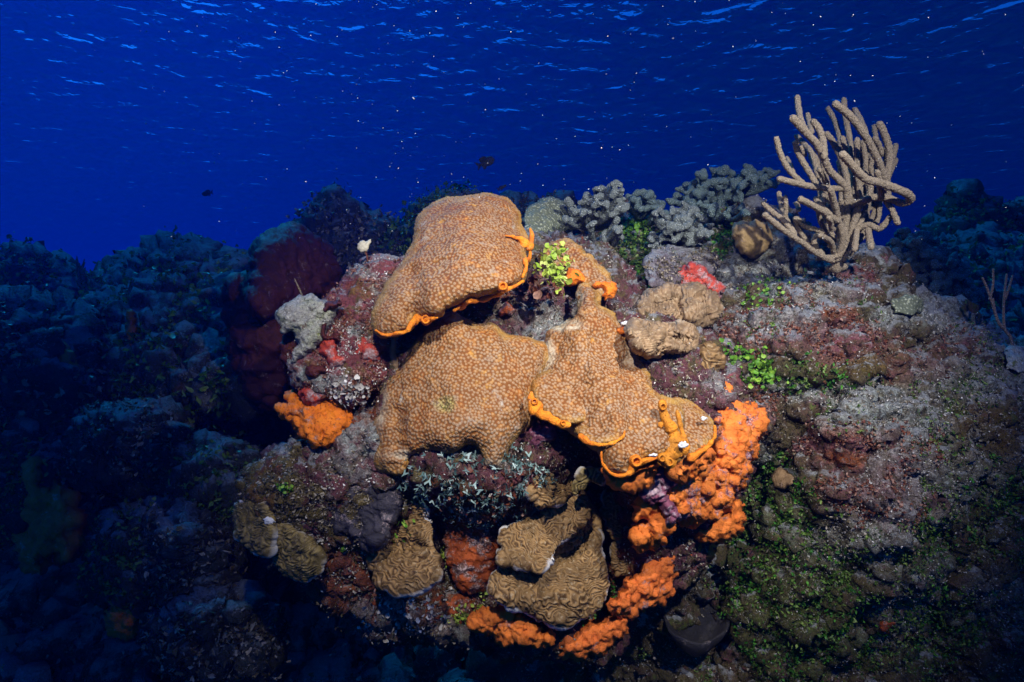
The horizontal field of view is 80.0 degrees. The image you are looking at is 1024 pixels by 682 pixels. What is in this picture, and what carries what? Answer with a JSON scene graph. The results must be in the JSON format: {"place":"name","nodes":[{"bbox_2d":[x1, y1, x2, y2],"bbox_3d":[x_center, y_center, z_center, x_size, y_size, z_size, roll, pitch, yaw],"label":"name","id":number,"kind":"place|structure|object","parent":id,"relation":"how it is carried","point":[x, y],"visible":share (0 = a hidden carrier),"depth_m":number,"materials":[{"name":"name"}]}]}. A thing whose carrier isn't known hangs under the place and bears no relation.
{"place":"outdoors","nodes":[
{"label":"outdoors","id":0,"kind":"place"},
{"bbox_2d":[0,0,1023,272],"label":"water","id":1,"kind":"structure","parent":0,"point":[58,194],"depth_m":12.73,"materials":[{"name":"blue liquid"}]},
{"bbox_2d":[0,299,1023,681],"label":"seabed","id":2,"kind":"structure","parent":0,"point":[32,605],"depth_m":2.35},
{"bbox_2d":[0,234,89,299],"bbox_3d":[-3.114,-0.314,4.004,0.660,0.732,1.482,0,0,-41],"label":"coral mound","id":3,"kind":"object","parent":2,"relation":"on","point":[26,251],"visible":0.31,"depth_m":3.60,"materials":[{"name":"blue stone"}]},
{"bbox_2d":[0,274,117,436],"bbox_3d":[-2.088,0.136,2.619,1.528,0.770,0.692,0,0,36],"label":"coral mound","id":4,"kind":"object","parent":2,"relation":"on","point":[45,347],"visible":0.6,"depth_m":2.16,"materials":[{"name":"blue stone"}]},
{"bbox_2d":[0,416,92,548],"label":"boulder","id":5,"kind":"object","parent":4,"relation":"on","point":[20,429],"visible":0.47,"depth_m":2.03,"materials":[{"name":"blue stone"}]},
{"bbox_2d":[0,422,60,550],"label":"turf","id":6,"kind":"structure","parent":5,"relation":"on","point":[14,481],"depth_m":2.00,"materials":[{"name":"plant"}]},
{"bbox_2d":[11,456,88,574],"bbox_3d":[-1.595,0.607,2.094,0.197,0.460,0.461,0,0,-43],"label":"lumpy sponge","id":7,"kind":"object","parent":5,"relation":"on","point":[54,516],"visible":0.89,"depth_m":1.97},
{"bbox_2d":[75,495,165,619],"bbox_3d":[-1.284,0.733,2.084,0.327,0.481,0.678,0,0,-42],"label":"boulder","id":8,"kind":"object","parent":2,"relation":"on","point":[112,572],"visible":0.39,"depth_m":1.84,"materials":[{"name":"stone"}]},
{"bbox_2d":[103,599,141,641],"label":"lumpy sponge","id":9,"kind":"object","parent":8,"relation":"on","point":[116,625],"visible":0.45,"depth_m":1.84},
{"bbox_2d":[60,395,195,501],"bbox_3d":[-1.398,0.385,2.222,0.422,0.404,0.770,0,0,-36],"label":"boulder","id":10,"kind":"object","parent":8,"relation":"on","point":[98,469],"visible":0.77,"depth_m":1.98,"materials":[{"name":"blue stone"}]},
{"bbox_2d":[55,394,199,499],"bbox_3d":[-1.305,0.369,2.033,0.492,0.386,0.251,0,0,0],"label":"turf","id":11,"kind":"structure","parent":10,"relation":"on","point":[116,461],"depth_m":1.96,"materials":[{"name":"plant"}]},
{"bbox_2d":[78,225,262,435],"bbox_3d":[-1.663,-0.145,2.954,0.983,0.988,2.036,0,0,-27],"label":"coral mound","id":12,"kind":"object","parent":2,"relation":"on","point":[150,304],"visible":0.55,"depth_m":2.50,"materials":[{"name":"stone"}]},
{"bbox_2d":[217,270,289,411],"bbox_3d":[-0.939,-0.002,2.260,0.281,0.520,0.482,0,0,-30],"label":"barrel sponge","id":13,"kind":"object","parent":12,"relation":"on","point":[253,353],"visible":0.66,"depth_m":2.09},
{"bbox_2d":[244,221,342,320],"bbox_3d":[-0.827,-0.268,2.268,0.285,0.402,0.694,0,0,0],"label":"barrel sponge","id":14,"kind":"object","parent":13,"relation":"on","point":[282,255],"visible":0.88,"depth_m":2.10},
{"bbox_2d":[134,579,291,681],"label":"boulder","id":15,"kind":"object","parent":2,"relation":"on","point":[228,605],"visible":0.81,"depth_m":1.66,"materials":[{"name":"stone"}]},
{"bbox_2d":[132,500,247,608],"bbox_3d":[-1.062,0.724,2.020,0.331,0.478,0.646,0,0,-31],"label":"boulder","id":16,"kind":"object","parent":15,"relation":"on","point":[190,514],"visible":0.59,"depth_m":1.79,"materials":[{"name":"stone"}]},
{"bbox_2d":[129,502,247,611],"bbox_3d":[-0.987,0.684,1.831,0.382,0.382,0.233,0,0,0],"label":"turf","id":17,"kind":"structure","parent":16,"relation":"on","point":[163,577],"depth_m":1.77,"materials":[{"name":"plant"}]},
{"bbox_2d":[152,428,262,526],"bbox_3d":[-1.038,0.559,2.155,0.402,0.534,0.665,0,0,-29],"label":"boulder","id":18,"kind":"object","parent":16,"relation":"on","point":[183,471],"visible":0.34,"depth_m":1.92,"materials":[{"name":"blue stone"}]},
{"bbox_2d":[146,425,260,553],"bbox_3d":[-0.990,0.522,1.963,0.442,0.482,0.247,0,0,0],"label":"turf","id":19,"kind":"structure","parent":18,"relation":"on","point":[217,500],"depth_m":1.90,"materials":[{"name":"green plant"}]},
{"bbox_2d":[127,578,293,681],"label":"turf","id":20,"kind":"structure","parent":15,"relation":"on","point":[226,634],"depth_m":1.64,"materials":[{"name":"plant"}]},
{"bbox_2d":[285,177,400,285],"bbox_3d":[-0.968,-0.620,3.747,1.046,0.705,1.099,0,0,0],"label":"coral mound","id":21,"kind":"object","parent":2,"relation":"on","point":[331,206],"visible":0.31,"depth_m":3.29,"materials":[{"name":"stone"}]},
{"bbox_2d":[372,179,492,256],"bbox_3d":[-0.386,-0.564,3.554,0.820,0.698,1.110,0,0,-8],"label":"coral mound","id":22,"kind":"object","parent":2,"relation":"on","point":[396,233],"visible":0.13,"depth_m":3.17,"materials":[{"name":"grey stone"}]},
{"bbox_2d":[245,227,756,667],"bbox_3d":[0.025,0.285,1.660,1.409,1.284,0.926,0,0,-22],"label":"reef rock","id":23,"kind":"object","parent":2,"relation":"on","point":[351,437],"visible":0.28,"depth_m":1.34,"materials":[{"name":"stone"}]},
{"bbox_2d":[232,500,278,558],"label":"lettuce coral","id":24,"kind":"object","parent":23,"relation":"on","point":[254,534],"visible":0.91,"depth_m":1.30},
{"bbox_2d":[273,523,327,583],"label":"lettuce coral","id":25,"kind":"object","parent":23,"relation":"on","point":[300,556],"visible":0.84,"depth_m":1.27},
{"bbox_2d":[235,442,369,551],"bbox_3d":[-0.457,0.337,1.409,0.412,0.287,0.352,0,0,0],"label":"reef rock","id":26,"kind":"object","parent":23,"relation":"on","point":[240,484],"visible":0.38,"depth_m":1.28,"materials":[{"name":"grey stone"}]},
{"bbox_2d":[235,441,373,546],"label":"turf","id":27,"kind":"structure","parent":26,"relation":"on","point":[307,491],"depth_m":1.26,"materials":[{"name":"green plant"}]},
{"bbox_2d":[323,479,402,552],"bbox_3d":[-0.324,0.345,1.299,0.226,0.191,0.119,0,0,24],"label":"encrusting sponge","id":28,"kind":"object","parent":26,"relation":"on","point":[380,513],"visible":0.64,"depth_m":1.24,"materials":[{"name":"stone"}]},
{"bbox_2d":[273,389,352,448],"bbox_3d":[-0.430,0.165,1.344,0.207,0.126,0.142,0,0,32],"label":"encrusting sponge","id":29,"kind":"object","parent":23,"relation":"on","point":[324,422],"visible":0.81,"depth_m":1.28},
{"bbox_2d":[286,253,405,408],"bbox_3d":[-0.375,-0.032,1.457,0.298,0.372,0.418,0,0,-16],"label":"reef rock","id":30,"kind":"object","parent":23,"relation":"on","point":[350,294],"visible":0.52,"depth_m":1.30,"materials":[{"name":"grey stone"}]},
{"bbox_2d":[275,293,335,363],"bbox_3d":[-0.445,-0.025,1.317,0.150,0.154,0.147,0,0,0],"label":"encrusting coral","id":31,"kind":"object","parent":30,"relation":"on","point":[303,318],"visible":0.95,"depth_m":1.25},
{"bbox_2d":[298,386,327,406],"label":"encrusting sponge","id":32,"kind":"object","parent":30,"relation":"on","point":[307,396],"visible":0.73,"depth_m":1.28},
{"bbox_2d":[319,339,345,367],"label":"encrusting sponge","id":33,"kind":"object","parent":30,"relation":"on","point":[328,351],"visible":0.99,"depth_m":1.25},
{"bbox_2d":[286,252,406,405],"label":"turf","id":34,"kind":"structure","parent":30,"relation":"on","point":[343,318],"depth_m":1.29,"materials":[{"name":"grey plant"}]},
{"bbox_2d":[287,254,406,405],"bbox_3d":[-0.343,-0.029,1.329,0.284,0.346,0.146,0,0,-19],"label":"grit","id":35,"kind":"object","parent":34,"relation":"on","point":[354,336],"visible":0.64,"depth_m":1.29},
{"bbox_2d":[328,374,369,407],"bbox_3d":[-0.341,0.107,1.274,0.088,0.077,0.060,0,0,-14],"label":"shell grit","id":36,"kind":"object","parent":30,"relation":"on","point":[356,386],"visible":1,"depth_m":1.26,"materials":[{"name":"white"}]},
{"bbox_2d":[355,336,381,364],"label":"encrusting sponge","id":37,"kind":"object","parent":30,"relation":"attached to","point":[370,351],"visible":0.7,"depth_m":1.28},
{"bbox_2d":[365,498,442,598],"bbox_3d":[-0.222,0.425,1.256,0.120,0.191,0.199,0,0,-31],"label":"lettuce coral","id":38,"kind":"object","parent":23,"relation":"on","point":[410,566],"visible":0.92,"depth_m":1.24},
{"bbox_2d":[353,585,468,644],"bbox_3d":[-0.222,0.622,1.366,0.268,0.156,0.087,0,0,0],"label":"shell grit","id":39,"kind":"object","parent":23,"relation":"on","point":[408,616],"visible":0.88,"depth_m":1.34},
{"bbox_2d":[362,589,473,623],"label":"encrusting sponge","id":40,"kind":"object","parent":23,"relation":"on","point":[461,599],"visible":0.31,"depth_m":1.35},
{"bbox_2d":[371,192,528,338],"bbox_3d":[-0.125,-0.189,1.364,0.336,0.370,0.418,0,0,0],"label":"star coral","id":41,"kind":"object","parent":23,"relation":"on","point":[461,249],"visible":0.99,"depth_m":1.25},
{"bbox_2d":[374,314,437,336],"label":"rim sponge","id":42,"kind":"object","parent":41,"relation":"on","point":[424,320],"visible":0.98,"depth_m":1.18,"materials":[{"name":"orange"}]},
{"bbox_2d":[452,280,524,311],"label":"rim sponge","id":43,"kind":"object","parent":41,"relation":"on","point":[503,287],"visible":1,"depth_m":1.20,"materials":[{"name":"orange"}]},
{"bbox_2d":[373,311,548,475],"bbox_3d":[-0.109,0.105,1.277,0.395,0.342,0.288,0,0,0],"label":"star coral","id":44,"kind":"object","parent":23,"relation":"on","point":[459,383],"visible":0.98,"depth_m":1.20},
{"bbox_2d":[442,519,499,595],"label":"encrusting sponge","id":45,"kind":"object","parent":23,"relation":"on","point":[470,560],"visible":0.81,"depth_m":1.33},
{"bbox_2d":[393,442,565,515],"bbox_3d":[-0.065,0.266,1.222,0.353,0.166,0.165,0,0,0],"label":"leafy alga","id":46,"kind":"object","parent":23,"relation":"attached to","point":[530,464],"visible":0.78,"depth_m":1.19,"materials":[{"name":"grey plant"}]},
{"bbox_2d":[431,463,537,526],"bbox_3d":[-0.021,0.314,1.233,0.256,0.156,0.156,0,0,-23],"label":"leafy alga","id":47,"kind":"object","parent":23,"relation":"on","point":[488,516],"visible":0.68,"depth_m":1.22,"materials":[{"name":"teal plant"}]},
{"bbox_2d":[430,490,542,528],"bbox_3d":[-0.061,0.345,1.266,0.297,0.117,0.148,0,0,9],"label":"leafy alga","id":48,"kind":"object","parent":23,"relation":"attached to","point":[487,513],"visible":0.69,"depth_m":1.27,"materials":[{"name":"teal plant"}]},
{"bbox_2d":[239,234,754,671],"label":"turf","id":49,"kind":"structure","parent":23,"relation":"on","point":[490,493],"depth_m":1.34,"materials":[{"name":"plant"}]},
{"bbox_2d":[246,231,751,658],"bbox_3d":[-0.009,0.215,1.432,1.158,1.075,0.500,0,0,-19],"label":"grit","id":50,"kind":"object","parent":23,"relation":"on","point":[475,466],"visible":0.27,"depth_m":1.32,"materials":[{"name":"grey gravel"}]},
{"bbox_2d":[466,605,555,648],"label":"encrusting sponge","id":51,"kind":"object","parent":23,"relation":"on","point":[501,625],"visible":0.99,"depth_m":1.27},
{"bbox_2d":[526,421,557,448],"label":"purple alga","id":52,"kind":"object","parent":23,"relation":"attached to","point":[541,431],"visible":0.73,"depth_m":1.22,"materials":[{"name":"purple plant"}]},
{"bbox_2d":[522,196,572,233],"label":"mustard hill coral","id":53,"kind":"object","parent":23,"relation":"on","point":[546,214],"visible":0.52,"depth_m":1.92},
{"bbox_2d":[486,494,609,630],"bbox_3d":[0.079,0.471,1.296,0.310,0.273,0.120,0,0,-33],"label":"lettuce coral","id":54,"kind":"object","parent":23,"relation":"on","point":[551,571],"visible":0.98,"depth_m":1.27},
{"bbox_2d":[528,262,568,298],"bbox_3d":[0.084,-0.140,1.408,0.096,0.093,0.109,0,0,0],"label":"leafy alga","id":55,"kind":"object","parent":23,"relation":"on","point":[533,281],"visible":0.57,"depth_m":1.40,"materials":[{"name":"brown plant"}]},
{"bbox_2d":[523,463,581,509],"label":"lettuce coral","id":56,"kind":"object","parent":23,"relation":"on","point":[540,498],"visible":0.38,"depth_m":1.24},
{"bbox_2d":[533,241,579,298],"bbox_3d":[0.096,-0.157,1.343,0.104,0.135,0.120,0,0,0],"label":"leafy alga","id":57,"kind":"object","parent":23,"relation":"attached to","point":[552,269],"visible":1,"depth_m":1.33,"materials":[{"name":"green plant"}]},
{"bbox_2d":[543,238,611,297],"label":"star coral","id":58,"kind":"object","parent":23,"relation":"on","point":[590,268],"visible":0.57,"depth_m":1.49},
{"bbox_2d":[571,466,605,495],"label":"lettuce coral","id":59,"kind":"object","parent":23,"relation":"on","point":[584,477],"visible":0.97,"depth_m":1.24},
{"bbox_2d":[557,615,629,662],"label":"encrusting sponge","id":60,"kind":"object","parent":23,"relation":"on","point":[597,637],"visible":0.88,"depth_m":1.34},
{"bbox_2d":[559,179,629,230],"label":"finger coral","id":61,"kind":"object","parent":23,"relation":"on","point":[603,206],"visible":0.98,"depth_m":1.84},
{"bbox_2d":[579,216,624,247],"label":"finger coral","id":62,"kind":"object","parent":23,"relation":"on","point":[612,235],"visible":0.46,"depth_m":1.76},
{"bbox_2d":[609,539,628,576],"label":"lettuce coral","id":63,"kind":"object","parent":23,"relation":"on","point":[618,568],"visible":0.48,"depth_m":1.41},
{"bbox_2d":[531,282,713,478],"bbox_3d":[0.198,0.059,1.284,0.384,0.399,0.344,0,0,44],"label":"star coral","id":64,"kind":"object","parent":23,"relation":"on","point":[592,381],"visible":0.85,"depth_m":1.22},
{"bbox_2d":[527,391,570,429],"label":"rim sponge","id":65,"kind":"object","parent":64,"relation":"attached to","point":[535,406],"visible":0.99,"depth_m":1.16,"materials":[{"name":"orange"}]},
{"bbox_2d":[600,451,656,477],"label":"rim sponge","id":66,"kind":"object","parent":64,"relation":"attached to","point":[636,461],"visible":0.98,"depth_m":1.09,"materials":[{"name":"orange"}]},
{"bbox_2d":[600,460,659,494],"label":"encrusting sponge","id":67,"kind":"object","parent":64,"relation":"attached to","point":[641,478],"visible":0.91,"depth_m":1.15},
{"bbox_2d":[657,399,688,468],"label":"rim sponge","id":68,"kind":"object","parent":64,"relation":"attached to","point":[671,456],"visible":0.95,"depth_m":1.12,"materials":[{"name":"orange"}]},
{"bbox_2d":[664,444,716,484],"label":"encrusting sponge","id":69,"kind":"object","parent":64,"relation":"attached to","point":[684,471],"visible":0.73,"depth_m":1.16},
{"bbox_2d":[619,220,650,273],"bbox_3d":[0.417,-0.296,2.037,0.122,0.238,0.220,0,0,9],"label":"leafy alga","id":70,"kind":"object","parent":23,"relation":"attached to","point":[637,262],"visible":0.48,"depth_m":2.01,"materials":[{"name":"green plant"}]},
{"bbox_2d":[627,513,676,553],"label":"encrusting sponge","id":71,"kind":"object","parent":23,"relation":"on","point":[653,532],"visible":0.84,"depth_m":1.22},
{"bbox_2d":[630,496,660,522],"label":"encrusting sponge","id":72,"kind":"object","parent":71,"relation":"on","point":[644,510],"visible":0.83,"depth_m":1.21},
{"bbox_2d":[606,543,716,620],"bbox_3d":[0.346,0.546,1.415,0.364,0.179,0.108,0,0,-32],"label":"encrusting sponge","id":73,"kind":"object","parent":23,"relation":"on","point":[650,584],"visible":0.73,"depth_m":1.34},
{"bbox_2d":[623,317,701,359],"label":"knob coral","id":74,"kind":"object","parent":23,"relation":"on","point":[648,339],"visible":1,"depth_m":1.29},
{"bbox_2d":[636,281,723,327],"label":"knob coral","id":75,"kind":"object","parent":23,"relation":"attached to","point":[697,304],"visible":0.86,"depth_m":1.50},
{"bbox_2d":[659,462,748,529],"bbox_3d":[0.411,0.322,1.319,0.321,0.184,0.116,0,0,-34],"label":"encrusting sponge","id":76,"kind":"object","parent":23,"relation":"on","point":[711,490],"visible":0.68,"depth_m":1.28},
{"bbox_2d":[638,466,681,525],"bbox_3d":[0.295,0.303,1.220,0.097,0.128,0.101,0,0,0],"label":"purple alga","id":77,"kind":"object","parent":76,"relation":"on","point":[663,485],"visible":0.74,"depth_m":1.18,"materials":[{"name":"purple plant"}]},
{"bbox_2d":[699,340,725,372],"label":"knob coral","id":78,"kind":"object","parent":23,"relation":"attached to","point":[712,355],"visible":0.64,"depth_m":1.39},
{"bbox_2d":[694,499,746,543],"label":"encrusting sponge","id":79,"kind":"object","parent":23,"relation":"on","point":[727,526],"visible":0.84,"depth_m":1.36},
{"bbox_2d":[710,381,769,479],"bbox_3d":[0.504,0.193,1.422,0.252,0.243,0.203,0,0,-30],"label":"encrusting sponge","id":80,"kind":"object","parent":23,"relation":"on","point":[741,430],"visible":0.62,"depth_m":1.33},
{"bbox_2d":[719,338,788,401],"bbox_3d":[0.585,0.078,1.504,0.188,0.172,0.085,0,0,13],"label":"leafy alga","id":81,"kind":"object","parent":23,"relation":"on","point":[768,376],"visible":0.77,"depth_m":1.49,"materials":[{"name":"green plant"}]},
{"bbox_2d":[0,292,1019,681],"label":"turf","id":82,"kind":"structure","parent":2,"relation":"on","point":[42,628],"depth_m":2.30,"materials":[{"name":"plant"}]},
{"bbox_2d":[499,190,577,226],"bbox_3d":[0.142,-0.628,3.945,0.739,0.656,1.102,0,0,0],"label":"coral mound","id":83,"kind":"object","parent":2,"relation":"on","point":[517,196],"visible":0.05,"depth_m":3.70,"materials":[{"name":"grey stone"}]},
{"bbox_2d":[915,179,1017,236],"bbox_3d":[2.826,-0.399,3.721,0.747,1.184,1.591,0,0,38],"label":"coral mound","id":84,"kind":"object","parent":2,"relation":"on","point":[956,197],"visible":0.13,"depth_m":3.39,"materials":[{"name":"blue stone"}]},
{"bbox_2d":[934,220,1023,330],"bbox_3d":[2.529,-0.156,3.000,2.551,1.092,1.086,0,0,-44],"label":"coral mound","id":85,"kind":"object","parent":2,"relation":"on","point":[987,235],"visible":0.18,"depth_m":2.78,"materials":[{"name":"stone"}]},
{"bbox_2d":[1001,196,1023,231],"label":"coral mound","id":86,"kind":"object","parent":2,"relation":"on","point":[1014,206],"visible":0.06,"depth_m":3.67,"materials":[{"name":"stone"}]},
{"bbox_2d":[0,0,1023,223],"label":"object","id":87,"kind":"structure","parent":0,"point":[630,13],"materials":[{"name":"blue liquid"}]},
{"bbox_2d":[618,213,656,242],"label":"leafy alga","id":88,"kind":"object","parent":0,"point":[633,224],"visible":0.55,"depth_m":2.13,"materials":[{"name":"green plant"}]},
{"bbox_2d":[556,195,1023,681],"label":"reef slope","id":89,"kind":"structure","parent":0,"point":[838,462],"depth_m":1.57,"materials":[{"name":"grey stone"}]},
{"bbox_2d":[625,188,668,226],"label":"finger coral","id":90,"kind":"object","parent":89,"relation":"on","point":[640,210],"visible":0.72,"depth_m":2.06},
{"bbox_2d":[641,243,719,287],"bbox_3d":[0.480,-0.219,1.770,0.139,0.169,0.508,0,0,41],"label":"reef rock","id":91,"kind":"object","parent":89,"relation":"on","point":[653,278],"visible":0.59,"depth_m":1.70,"materials":[{"name":"grey stone"}]},
{"bbox_2d":[647,200,714,248],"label":"finger coral","id":92,"kind":"object","parent":91,"relation":"on","point":[682,225],"visible":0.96,"depth_m":1.81},
{"bbox_2d":[643,244,718,282],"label":"turf","id":93,"kind":"structure","parent":91,"relation":"on","point":[681,263],"depth_m":1.67,"materials":[{"name":"grey plant"}]},
{"bbox_2d":[678,261,725,298],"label":"encrusting sponge","id":94,"kind":"object","parent":91,"relation":"on","point":[690,271],"visible":0.65,"depth_m":1.64},
{"bbox_2d":[662,601,730,656],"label":"vase sponge","id":95,"kind":"object","parent":89,"relation":"on","point":[706,635],"visible":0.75,"depth_m":1.71},
{"bbox_2d":[665,163,780,207],"bbox_3d":[0.730,-0.532,2.152,0.424,0.190,0.273,0,0,0],"label":"finger coral","id":96,"kind":"object","parent":89,"relation":"on","point":[731,188],"visible":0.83,"depth_m":2.08},
{"bbox_2d":[696,200,750,224],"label":"finger coral","id":97,"kind":"object","parent":89,"relation":"on","point":[711,213],"visible":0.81,"depth_m":1.92},
{"bbox_2d":[731,219,772,258],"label":"ball sponge","id":98,"kind":"object","parent":89,"relation":"on","point":[753,238],"visible":1,"depth_m":1.79},
{"bbox_2d":[771,467,793,489],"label":"encrusting coral","id":99,"kind":"object","parent":89,"relation":"on","point":[781,478],"visible":1,"depth_m":1.54},
{"bbox_2d":[566,196,1023,680],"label":"grit","id":100,"kind":"object","parent":89,"relation":"on","point":[901,481],"visible":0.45,"depth_m":1.56,"materials":[{"name":"grey gravel"}]},
{"bbox_2d":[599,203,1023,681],"bbox_3d":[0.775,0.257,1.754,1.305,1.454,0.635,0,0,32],"label":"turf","id":101,"kind":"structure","parent":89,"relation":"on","point":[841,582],"depth_m":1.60,"materials":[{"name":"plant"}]},
{"bbox_2d":[761,94,915,272],"bbox_3d":[0.810,-0.399,1.485,0.459,0.457,0.274,0,0,-40],"label":"sea rod","id":102,"kind":"object","parent":89,"relation":"on","point":[849,220],"visible":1,"depth_m":1.48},
{"bbox_2d":[727,231,1023,634],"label":"grit","id":103,"kind":"object","parent":89,"relation":"on","point":[844,532],"visible":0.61,"depth_m":1.52,"materials":[{"name":"gravel"}]},
{"bbox_2d":[890,294,923,315],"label":"encrusting coral","id":104,"kind":"object","parent":89,"relation":"on","point":[907,304],"visible":1,"depth_m":1.61},
{"bbox_2d":[885,227,986,303],"bbox_3d":[1.574,-0.249,2.276,0.475,0.369,0.289,0,0,-40],"label":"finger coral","id":105,"kind":"object","parent":89,"relation":"on","point":[943,268],"visible":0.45,"depth_m":2.23},
{"bbox_2d":[981,268,1013,345],"bbox_3d":[1.359,-0.053,1.700,0.102,0.299,0.009,0,0,0],"label":"sea rod","id":106,"kind":"object","parent":89,"relation":"on","point":[1002,326],"visible":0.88,"depth_m":1.70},
{"bbox_2d":[1004,345,1023,372],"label":"encrusting coral","id":107,"kind":"object","parent":89,"relation":"on","point":[1014,354],"visible":0.99,"depth_m":1.66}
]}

